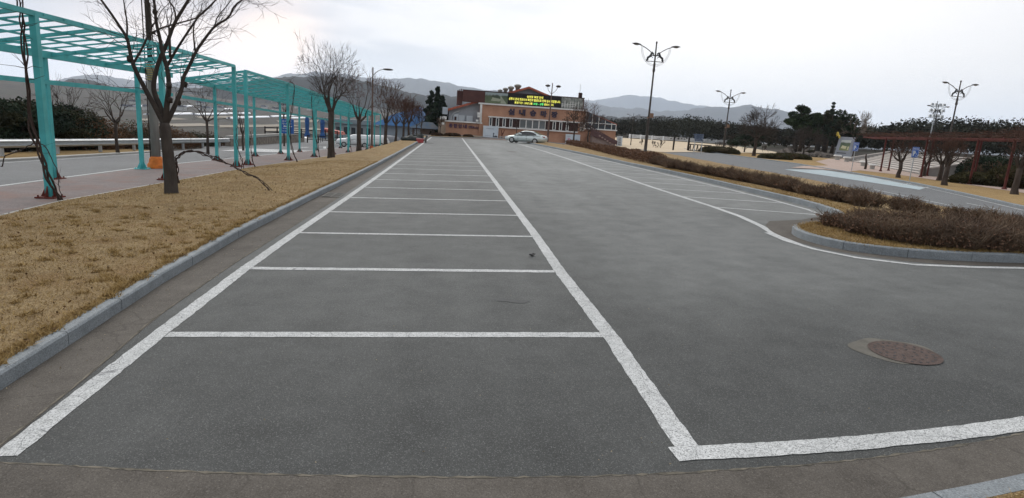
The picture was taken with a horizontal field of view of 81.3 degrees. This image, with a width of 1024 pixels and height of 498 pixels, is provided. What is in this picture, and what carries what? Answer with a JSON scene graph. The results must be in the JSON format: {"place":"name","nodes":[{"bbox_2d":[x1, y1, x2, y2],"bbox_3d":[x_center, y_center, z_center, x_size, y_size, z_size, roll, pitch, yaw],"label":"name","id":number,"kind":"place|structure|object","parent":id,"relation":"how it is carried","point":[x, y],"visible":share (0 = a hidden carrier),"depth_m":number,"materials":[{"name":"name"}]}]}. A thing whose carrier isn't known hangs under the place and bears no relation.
{"place":"outdoors","nodes":[
{"label":"outdoors","id":0,"kind":"place"},
{"bbox_2d":[0,149,149,157],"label":"verge","id":1,"kind":"structure","parent":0,"point":[34,154],"depth_m":31.27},
{"bbox_2d":[68,53,146,152],"bbox_3d":[-22.584,-7.987,32.854,3.962,5.861,4.450,2,12,-6],"label":"bare tree","id":2,"kind":"object","parent":1,"relation":"on","point":[116,122],"visible":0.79,"depth_m":33.11,"materials":[{"name":"brown plant"}]},
{"bbox_2d":[0,138,356,186],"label":"road","id":3,"kind":"structure","parent":0,"point":[12,172],"depth_m":25.99,"materials":[{"name":"grey asphalt"}]},
{"bbox_2d":[0,141,354,185],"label":"lane marking","id":4,"kind":"object","parent":3,"relation":"on","point":[269,150],"visible":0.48,"depth_m":46.11,"materials":[{"name":"paint"}]},
{"bbox_2d":[336,134,370,146],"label":"parked car","id":5,"kind":"object","parent":3,"relation":"on","point":[353,137],"visible":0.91,"depth_m":76.34,"materials":[{"name":"white paint"}]},
{"bbox_2d":[0,146,376,214],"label":"footpath","id":6,"kind":"structure","parent":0,"point":[16,197],"depth_m":18.14,"materials":[{"name":"grey concrete"}]},
{"bbox_2d":[0,1,242,198],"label":"pergola","id":7,"kind":"object","parent":6,"relation":"on","point":[39,54],"visible":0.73,"depth_m":17.35,"materials":[{"name":"teal paint"}]},
{"bbox_2d":[0,0,63,199],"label":"vine","id":8,"kind":"object","parent":7,"relation":"attached to","point":[42,159],"visible":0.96,"depth_m":12.96,"materials":[{"name":"brown plant"}]},
{"bbox_2d":[141,0,162,168],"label":"utility pole","id":9,"kind":"object","parent":6,"relation":"on","point":[155,160],"visible":0.72,"depth_m":22.93,"materials":[{"name":"grey concrete"}]},
{"bbox_2d":[180,70,380,164],"bbox_3d":[-15.861,-10.456,50.966,3.920,5.441,49.720,2,12,-6],"label":"pergola","id":10,"kind":"object","parent":6,"relation":"on","point":[343,108],"visible":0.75,"depth_m":34.88,"materials":[{"name":"teal paint"}]},
{"bbox_2d":[0,136,425,366],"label":"lawn","id":11,"kind":"structure","parent":0,"point":[377,153],"depth_m":10.00,"materials":[{"name":"beige plant"}]},
{"bbox_2d":[80,0,293,193],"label":"bare tree","id":12,"kind":"object","parent":11,"relation":"on","point":[164,115],"visible":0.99,"depth_m":14.22,"materials":[{"name":"brown plant"}]},
{"bbox_2d":[175,136,271,189],"bbox_3d":[-7.759,-2.309,16.411,4.339,1.441,0.881,11,13,31],"label":"branch","id":13,"kind":"object","parent":11,"relation":"on","point":[201,153],"visible":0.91,"depth_m":16.79,"materials":[{"name":"brown wood"}]},
{"bbox_2d":[288,31,366,157],"bbox_3d":[-9.996,-8.075,31.984,4.932,6.627,4.056,10,13,29],"label":"bare tree","id":14,"kind":"object","parent":11,"relation":"on","point":[331,149],"visible":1,"depth_m":32.00,"materials":[{"name":"brown plant"}]},
{"bbox_2d":[331,64,393,150],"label":"bare tree","id":15,"kind":"object","parent":11,"relation":"on","point":[359,121],"visible":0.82,"depth_m":40.43,"materials":[{"name":"brown plant"}]},
{"bbox_2d":[369,67,392,148],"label":"street lamp","id":16,"kind":"object","parent":11,"relation":"on","point":[373,73],"visible":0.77,"depth_m":59.29,"materials":[{"name":"metal"}]},
{"bbox_2d":[370,78,410,144],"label":"bare tree","id":17,"kind":"object","parent":11,"relation":"on","point":[386,120],"visible":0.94,"depth_m":53.50,"materials":[{"name":"brown plant"}]},
{"bbox_2d":[382,92,417,141],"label":"bare tree","id":18,"kind":"object","parent":11,"relation":"on","point":[395,122],"visible":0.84,"depth_m":61.27,"materials":[{"name":"brown plant"}]},
{"bbox_2d":[383,95,421,136],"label":"bare tree","id":19,"kind":"object","parent":11,"relation":"on","point":[404,122],"visible":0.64,"depth_m":67.34,"materials":[{"name":"brown plant"}]},
{"bbox_2d":[393,94,423,135],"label":"bare tree","id":20,"kind":"object","parent":11,"relation":"on","point":[410,121],"visible":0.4,"depth_m":70.42,"materials":[{"name":"brown plant"}]},
{"bbox_2d":[237,100,398,112],"bbox_3d":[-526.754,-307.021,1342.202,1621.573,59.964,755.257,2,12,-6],"label":"hill","id":21,"kind":"structure","parent":0,"point":[273,102],"depth_m":1426.67,"materials":[{"name":"grey"}]},
{"bbox_2d":[64,76,881,149],"bbox_3d":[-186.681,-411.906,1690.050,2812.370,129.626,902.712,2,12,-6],"label":"hill","id":22,"kind":"structure","parent":0,"point":[304,82],"depth_m":1733.56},
{"bbox_2d":[0,80,1022,160],"bbox_3d":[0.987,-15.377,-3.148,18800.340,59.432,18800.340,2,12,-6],"label":"ground","id":23,"kind":"structure","parent":0,"point":[11,89],"depth_m":785.10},
{"bbox_2d":[0,97,23,138],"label":"evergreen tree","id":24,"kind":"object","parent":23,"relation":"on","point":[4,104],"visible":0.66,"depth_m":29.62,"materials":[{"name":"green plant"}]},
{"bbox_2d":[0,99,39,151],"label":"evergreen tree","id":25,"kind":"object","parent":23,"relation":"on","point":[9,117],"visible":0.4,"depth_m":29.82,"materials":[{"name":"green plant"}]},
{"bbox_2d":[1,96,75,151],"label":"evergreen tree","id":26,"kind":"object","parent":23,"relation":"on","point":[61,122],"visible":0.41,"depth_m":31.39,"materials":[{"name":"green plant"}]},
{"bbox_2d":[10,99,91,150],"bbox_3d":[-26.110,-6.788,33.428,4.240,3.134,4.016,-7,15,-41],"label":"evergreen tree","id":27,"kind":"object","parent":23,"relation":"on","point":[73,134],"visible":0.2,"depth_m":33.60,"materials":[{"name":"green plant"}]},
{"bbox_2d":[31,74,101,149],"bbox_3d":[-25.693,-7.825,34.653,2.695,4.667,2.832,7,12,14],"label":"bare tree","id":28,"kind":"object","parent":23,"relation":"on","point":[69,96],"visible":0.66,"depth_m":34.86,"materials":[{"name":"brown plant"}]},
{"bbox_2d":[38,102,111,150],"bbox_3d":[-26.450,-7.070,35.018,4.840,3.148,4.413,-1,12,-22],"label":"evergreen tree","id":29,"kind":"object","parent":23,"relation":"on","point":[81,126],"visible":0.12,"depth_m":35.56,"materials":[{"name":"green plant"}]},
{"bbox_2d":[0,150,161,161],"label":"shoulder kerb","id":30,"kind":"structure","parent":23,"relation":"on","point":[57,156],"depth_m":28.99,"materials":[{"name":"concrete"}]},
{"bbox_2d":[61,118,111,150],"bbox_3d":[-26.202,-6.829,35.723,4.208,2.338,4.274,2,12,-6],"label":"thicket bush","id":31,"kind":"object","parent":23,"relation":"on","point":[96,127],"visible":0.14,"depth_m":35.89,"materials":[{"name":"green plant"}]},
{"bbox_2d":[0,138,229,155],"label":"guardrail","id":32,"kind":"object","parent":23,"relation":"on","point":[20,143],"visible":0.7,"depth_m":32.95,"materials":[{"name":"metal"}]},
{"bbox_2d":[92,117,138,149],"bbox_3d":[-26.353,-7.297,38.629,4.055,2.436,4.071,-1,13,-23],"label":"thicket bush","id":33,"kind":"object","parent":23,"relation":"on","point":[125,135],"visible":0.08,"depth_m":39.07,"materials":[{"name":"green plant"}]},
{"bbox_2d":[97,119,159,149],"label":"thicket bush","id":34,"kind":"object","parent":23,"relation":"on","point":[144,133],"visible":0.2,"depth_m":42.10,"materials":[{"name":"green plant"}]},
{"bbox_2d":[143,124,198,148],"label":"thicket bush","id":35,"kind":"object","parent":23,"relation":"on","point":[178,133],"visible":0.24,"depth_m":47.05,"materials":[{"name":"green plant"}]},
{"bbox_2d":[0,153,343,215],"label":"path edging","id":36,"kind":"object","parent":23,"relation":"on","point":[122,189],"visible":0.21,"depth_m":14.89,"materials":[{"name":"concrete"}]},
{"bbox_2d":[173,70,244,153],"bbox_3d":[-19.798,-8.952,39.485,3.001,5.731,4.589,12,14,37],"label":"bare tree","id":37,"kind":"object","parent":23,"relation":"on","point":[207,133],"visible":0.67,"depth_m":39.26,"materials":[{"name":"brown plant"}]},
{"bbox_2d":[225,132,304,145],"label":"retaining wall","id":38,"kind":"structure","parent":23,"relation":"on","point":[273,138],"depth_m":69.80,"materials":[{"name":"stone"}]},
{"bbox_2d":[318,118,378,139],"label":"farm hut","id":39,"kind":"object","parent":23,"relation":"on","point":[353,127],"visible":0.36,"depth_m":120.84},
{"bbox_2d":[375,107,424,139],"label":"shed","id":40,"kind":"structure","parent":23,"relation":"on","point":[391,129],"depth_m":100.31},
{"bbox_2d":[410,122,437,135],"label":"kiosk hut","id":41,"kind":"object","parent":23,"relation":"on","point":[427,127],"visible":0.36,"depth_m":91.89,"materials":[{"name":"concrete"}]},
{"bbox_2d":[423,90,434,121],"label":"evergreen tree","id":42,"kind":"object","parent":23,"relation":"on","point":[430,99],"visible":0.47,"depth_m":95.09,"materials":[{"name":"green plant"}]},
{"bbox_2d":[426,86,443,134],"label":"evergreen tree","id":43,"kind":"object","parent":23,"relation":"on","point":[437,109],"visible":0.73,"depth_m":92.67,"materials":[{"name":"green plant"}]},
{"bbox_2d":[0,136,1023,497],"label":"kerb","id":44,"kind":"structure","parent":23,"relation":"on","point":[18,364],"depth_m":8.18,"materials":[{"name":"concrete"}]},
{"bbox_2d":[438,84,617,145],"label":"building","id":45,"kind":"structure","parent":23,"relation":"on","point":[527,108],"depth_m":91.41,"materials":[{"name":"orange brick"}]},
{"bbox_2d":[604,114,1023,156],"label":"forest","id":46,"kind":"object","parent":23,"relation":"on","point":[667,127],"visible":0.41,"depth_m":161.88,"materials":[{"name":"plant"}]},
{"bbox_2d":[823,102,838,152],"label":"evergreen tree","id":47,"kind":"object","parent":23,"relation":"on","point":[834,118],"visible":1,"depth_m":113.94,"materials":[{"name":"green plant"}]},
{"bbox_2d":[684,148,1023,208],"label":"road kerb","id":48,"kind":"structure","parent":23,"relation":"on","point":[984,198],"depth_m":36.05,"materials":[{"name":"concrete"}]},
{"bbox_2d":[0,137,1023,476],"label":"parking lot","id":49,"kind":"structure","parent":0,"point":[728,327],"depth_m":5.72,"materials":[{"name":"grey asphalt"}]},
{"bbox_2d":[0,137,1023,497],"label":"gutter","id":50,"kind":"object","parent":49,"relation":"on","point":[30,395],"visible":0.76,"depth_m":3.54,"materials":[{"name":"concrete"}]},
{"bbox_2d":[0,137,1023,460],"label":"lot marking","id":51,"kind":"object","parent":49,"relation":"on","point":[686,447],"visible":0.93,"depth_m":5.18,"materials":[{"name":"paint"}]},
{"bbox_2d":[0,197,1023,477],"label":"gutter edge","id":52,"kind":"object","parent":49,"relation":"on","point":[412,475],"visible":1,"depth_m":3.57,"materials":[{"name":"concrete"}]},
{"bbox_2d":[505,131,547,142],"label":"parked car","id":53,"kind":"object","parent":49,"relation":"on","point":[530,136],"visible":0.92,"depth_m":68.27,"materials":[{"name":"silver metal"}]},
{"bbox_2d":[766,216,1023,266],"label":"kerb apron","id":54,"kind":"object","parent":49,"relation":"on","point":[782,228],"visible":0.81,"depth_m":10.65,"materials":[{"name":"concrete"}]},
{"bbox_2d":[848,338,943,364],"bbox_3d":[3.725,0.988,5.798,0.817,0.029,0.720,2,12,-6],"label":"manhole cover","id":55,"kind":"object","parent":49,"relation":"on","point":[897,351],"visible":1,"depth_m":5.77,"materials":[{"name":"metal"}]},
{"bbox_2d":[0,0,1023,127],"label":"sky","id":56,"kind":"structure","parent":0,"point":[890,60],"materials":[{"name":"white"}]},
{"bbox_2d":[428,136,618,146],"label":"forecourt","id":57,"kind":"structure","parent":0,"point":[498,139],"depth_m":84.09,"materials":[{"name":"grey asphalt"}]},
{"bbox_2d":[483,126,498,137],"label":"banner","id":58,"kind":"object","parent":57,"relation":"on","point":[490,131],"visible":1,"depth_m":90.80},
{"bbox_2d":[563,106,591,139],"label":"bare tree","id":59,"kind":"object","parent":57,"relation":"on","point":[573,118],"visible":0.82,"depth_m":84.40,"materials":[{"name":"brown plant"}]},
{"bbox_2d":[567,98,608,141],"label":"bare tree","id":60,"kind":"object","parent":57,"relation":"on","point":[581,111],"visible":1,"depth_m":79.66,"materials":[{"name":"brown plant"}]},
{"bbox_2d":[53,71,1022,156],"bbox_3d":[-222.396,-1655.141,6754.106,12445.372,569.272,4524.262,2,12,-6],"label":"mountain","id":61,"kind":"structure","parent":0,"point":[421,86],"depth_m":7240.48,"materials":[{"name":"grey"}]},
{"bbox_2d":[584,95,708,111],"bbox_3d":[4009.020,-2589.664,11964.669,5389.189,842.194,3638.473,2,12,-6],"label":"mountain","id":62,"kind":"structure","parent":0,"point":[658,104],"depth_m":12198.96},
{"bbox_2d":[615,137,844,158],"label":"paddock","id":63,"kind":"structure","parent":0,"point":[667,146],"depth_m":117.57,"materials":[{"name":"beige sand"}]},
{"bbox_2d":[629,134,821,147],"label":"ranch fence","id":64,"kind":"object","parent":63,"relation":"on","point":[655,137],"visible":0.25,"depth_m":197.38,"materials":[{"name":"white"}]},
{"bbox_2d":[716,90,744,146],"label":"street lamp","id":65,"kind":"object","parent":63,"relation":"on","point":[728,126],"visible":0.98,"depth_m":99.26,"materials":[{"name":"grey metal"}]},
{"bbox_2d":[732,130,754,151],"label":"evergreen tree","id":66,"kind":"object","parent":63,"relation":"on","point":[742,136],"visible":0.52,"depth_m":106.14,"materials":[{"name":"green plant"}]},
{"bbox_2d":[783,104,823,151],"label":"evergreen tree","id":67,"kind":"object","parent":63,"relation":"on","point":[802,118],"visible":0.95,"depth_m":116.70,"materials":[{"name":"green plant"}]},
{"bbox_2d":[806,110,844,150],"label":"evergreen tree","id":68,"kind":"object","parent":63,"relation":"on","point":[827,116],"visible":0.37,"depth_m":119.53,"materials":[{"name":"green plant"}]},
{"bbox_2d":[823,109,861,153],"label":"evergreen tree","id":69,"kind":"object","parent":63,"relation":"on","point":[847,118],"visible":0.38,"depth_m":122.88,"materials":[{"name":"green plant"}]},
{"bbox_2d":[834,132,854,157],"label":"notice slab","id":70,"kind":"structure","parent":63,"relation":"on","point":[844,147],"depth_m":110.81,"materials":[{"name":"grey metal"}]},
{"bbox_2d":[531,142,1023,253],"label":"island lawn","id":71,"kind":"structure","parent":0,"point":[618,157],"depth_m":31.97,"materials":[{"name":"beige plant"}]},
{"bbox_2d":[633,41,679,150],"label":"street lamp","id":72,"kind":"object","parent":71,"relation":"on","point":[650,115],"visible":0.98,"depth_m":67.57,"materials":[{"name":"grey metal"}]},
{"bbox_2d":[565,139,879,206],"bbox_3d":[8.502,-7.791,47.501,2.865,1.020,62.832,3,12,-3],"label":"hedge","id":73,"kind":"object","parent":71,"relation":"on","point":[832,190],"visible":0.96,"depth_m":24.58,"materials":[{"name":"brown plant"}]},
{"bbox_2d":[811,206,850,226],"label":"azalea shrub","id":74,"kind":"object","parent":71,"relation":"on","point":[824,218],"visible":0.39,"depth_m":12.65,"materials":[{"name":"brown plant"}]},
{"bbox_2d":[820,208,867,228],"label":"azalea shrub","id":75,"kind":"object","parent":71,"relation":"on","point":[833,220],"visible":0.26,"depth_m":12.45,"materials":[{"name":"brown plant"}]},
{"bbox_2d":[831,212,888,235],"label":"azalea shrub","id":76,"kind":"object","parent":71,"relation":"on","point":[846,225],"visible":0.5,"depth_m":11.79,"materials":[{"name":"brown plant"}]},
{"bbox_2d":[849,208,917,240],"bbox_3d":[7.168,-0.453,11.315,1.188,0.638,1.111,-7,16,-42],"label":"azalea shrub","id":77,"kind":"object","parent":71,"relation":"on","point":[881,233],"visible":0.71,"depth_m":11.22,"materials":[{"name":"brown plant"}]},
{"bbox_2d":[865,203,914,220],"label":"azalea shrub","id":78,"kind":"object","parent":71,"relation":"on","point":[879,212],"visible":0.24,"depth_m":12.92,"materials":[{"name":"brown plant"}]},
{"bbox_2d":[872,214,952,244],"bbox_3d":[7.433,-0.366,10.966,1.203,0.627,1.224,-4,14,-32],"label":"azalea shrub","id":79,"kind":"object","parent":71,"relation":"on","point":[914,240],"visible":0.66,"depth_m":10.79,"materials":[{"name":"brown plant"}]},
{"bbox_2d":[887,207,949,225],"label":"azalea shrub","id":80,"kind":"object","parent":71,"relation":"on","point":[908,214],"visible":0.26,"depth_m":12.40,"materials":[{"name":"brown plant"}]},
{"bbox_2d":[819,184,1023,226],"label":"hedge","id":81,"kind":"object","parent":71,"relation":"on","point":[897,202],"visible":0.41,"depth_m":16.78,"materials":[{"name":"brown plant"}]},
{"bbox_2d":[902,214,983,247],"bbox_3d":[7.660,-0.331,10.731,1.252,0.663,1.179,2,12,-6],"label":"azalea shrub","id":82,"kind":"object","parent":71,"relation":"on","point":[934,242],"visible":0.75,"depth_m":10.52,"materials":[{"name":"brown plant"}]},
{"bbox_2d":[915,206,973,223],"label":"azalea shrub","id":83,"kind":"object","parent":71,"relation":"on","point":[927,212],"visible":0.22,"depth_m":12.12,"materials":[{"name":"brown plant"}]},
{"bbox_2d":[940,207,1000,228],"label":"azalea shrub","id":84,"kind":"object","parent":71,"relation":"on","point":[960,217],"visible":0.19,"depth_m":11.78,"materials":[{"name":"brown plant"}]},
{"bbox_2d":[934,209,1016,250],"bbox_3d":[8.134,-0.302,10.589,1.211,0.701,1.256,12,14,34],"label":"azalea shrub","id":85,"kind":"object","parent":71,"relation":"on","point":[979,242],"visible":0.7,"depth_m":10.39,"materials":[{"name":"brown plant"}]},
{"bbox_2d":[962,219,1023,251],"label":"azalea shrub","id":86,"kind":"object","parent":71,"relation":"on","point":[1016,240],"visible":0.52,"depth_m":10.35,"materials":[{"name":"brown plant"}]},
{"bbox_2d":[969,212,1023,230],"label":"azalea shrub","id":87,"kind":"object","parent":71,"relation":"on","point":[999,220],"visible":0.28,"depth_m":11.68,"materials":[{"name":"brown plant"}]},
{"bbox_2d":[982,220,1023,252],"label":"azalea shrub","id":88,"kind":"object","parent":71,"relation":"on","point":[1006,229],"visible":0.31,"depth_m":10.47,"materials":[{"name":"brown plant"}]},
{"bbox_2d":[663,152,1023,216],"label":"side road","id":89,"kind":"structure","parent":0,"point":[940,197],"depth_m":34.42,"materials":[{"name":"grey asphalt"}]},
{"bbox_2d":[785,169,923,189],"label":"disabled bay paint","id":90,"kind":"object","parent":89,"relation":"on","point":[848,176],"visible":0.99,"depth_m":41.26,"materials":[{"name":"white paint"}]},
{"bbox_2d":[722,153,1023,204],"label":"lawn","id":91,"kind":"structure","parent":0,"point":[1000,194],"depth_m":38.92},
{"bbox_2d":[698,146,740,154],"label":"hedge mound","id":92,"kind":"object","parent":91,"relation":"on","point":[721,149],"visible":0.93,"depth_m":89.11,"materials":[{"name":"green plant"}]},
{"bbox_2d":[723,103,781,155],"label":"bare tree","id":93,"kind":"object","parent":91,"relation":"on","point":[761,128],"visible":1,"depth_m":85.92,"materials":[{"name":"brown plant"}]},
{"bbox_2d":[757,153,792,159],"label":"clipped shrub","id":94,"kind":"object","parent":91,"relation":"on","point":[775,156],"visible":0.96,"depth_m":76.49,"materials":[{"name":"green plant"}]},
{"bbox_2d":[782,124,828,154],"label":"bare tree","id":95,"kind":"object","parent":91,"relation":"on","point":[802,135],"visible":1,"depth_m":84.46,"materials":[{"name":"brown plant"}]},
{"bbox_2d":[886,133,922,177],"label":"bare tree","id":96,"kind":"object","parent":91,"relation":"on","point":[900,160],"visible":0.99,"depth_m":44.84,"materials":[{"name":"brown plant"}]},
{"bbox_2d":[911,140,944,175],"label":"bare tree","id":97,"kind":"object","parent":91,"relation":"on","point":[926,165],"visible":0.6,"depth_m":50.37,"materials":[{"name":"brown plant"}]},
{"bbox_2d":[850,128,1023,189],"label":"red pergola","id":98,"kind":"object","parent":91,"relation":"on","point":[980,139],"visible":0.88,"depth_m":44.93,"materials":[{"name":"brown paint"}]},
{"bbox_2d":[919,131,969,180],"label":"bare tree","id":99,"kind":"object","parent":91,"relation":"on","point":[941,169],"visible":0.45,"depth_m":44.54,"materials":[{"name":"brown plant"}]},
{"bbox_2d":[932,131,979,185],"bbox_3d":[28.060,-5.770,37.940,1.930,3.828,2.859,2,12,-6],"label":"bare tree","id":100,"kind":"object","parent":91,"relation":"on","point":[949,161],"visible":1,"depth_m":38.17,"materials":[{"name":"brown plant"}]},
{"bbox_2d":[943,80,978,155],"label":"street lamp","id":101,"kind":"object","parent":91,"relation":"on","point":[958,91],"visible":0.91,"depth_m":88.22,"materials":[{"name":"grey metal"}]},
{"bbox_2d":[947,171,1002,186],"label":"round bush","id":102,"kind":"object","parent":91,"relation":"on","point":[978,178],"visible":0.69,"depth_m":41.86,"materials":[{"name":"green plant"}]},
{"bbox_2d":[957,155,1021,172],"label":"round bush","id":103,"kind":"object","parent":91,"relation":"on","point":[985,165],"visible":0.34,"depth_m":45.43,"materials":[{"name":"green plant"}]},
{"bbox_2d":[981,165,1023,188],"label":"round bush","id":104,"kind":"object","parent":91,"relation":"on","point":[998,174],"visible":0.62,"depth_m":40.56,"materials":[{"name":"green plant"}]},
{"bbox_2d":[997,118,1023,194],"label":"bare tree","id":105,"kind":"object","parent":91,"relation":"on","point":[1017,179],"visible":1,"depth_m":33.27,"materials":[{"name":"brown plant"}]},
{"bbox_2d":[791,159,1023,192],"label":"plaza","id":106,"kind":"structure","parent":0,"point":[840,164],"depth_m":57.81,"materials":[{"name":"beige concrete"}]},
{"bbox_2d":[840,110,873,156],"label":"bare tree","id":107,"kind":"object","parent":106,"relation":"on","point":[864,122],"visible":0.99,"depth_m":103.86,"materials":[{"name":"brown plant"}]},
{"bbox_2d":[849,151,1007,176],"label":"stepped seating","id":108,"kind":"object","parent":106,"relation":"on","point":[875,158],"visible":0.45,"depth_m":68.10,"materials":[{"name":"concrete"}]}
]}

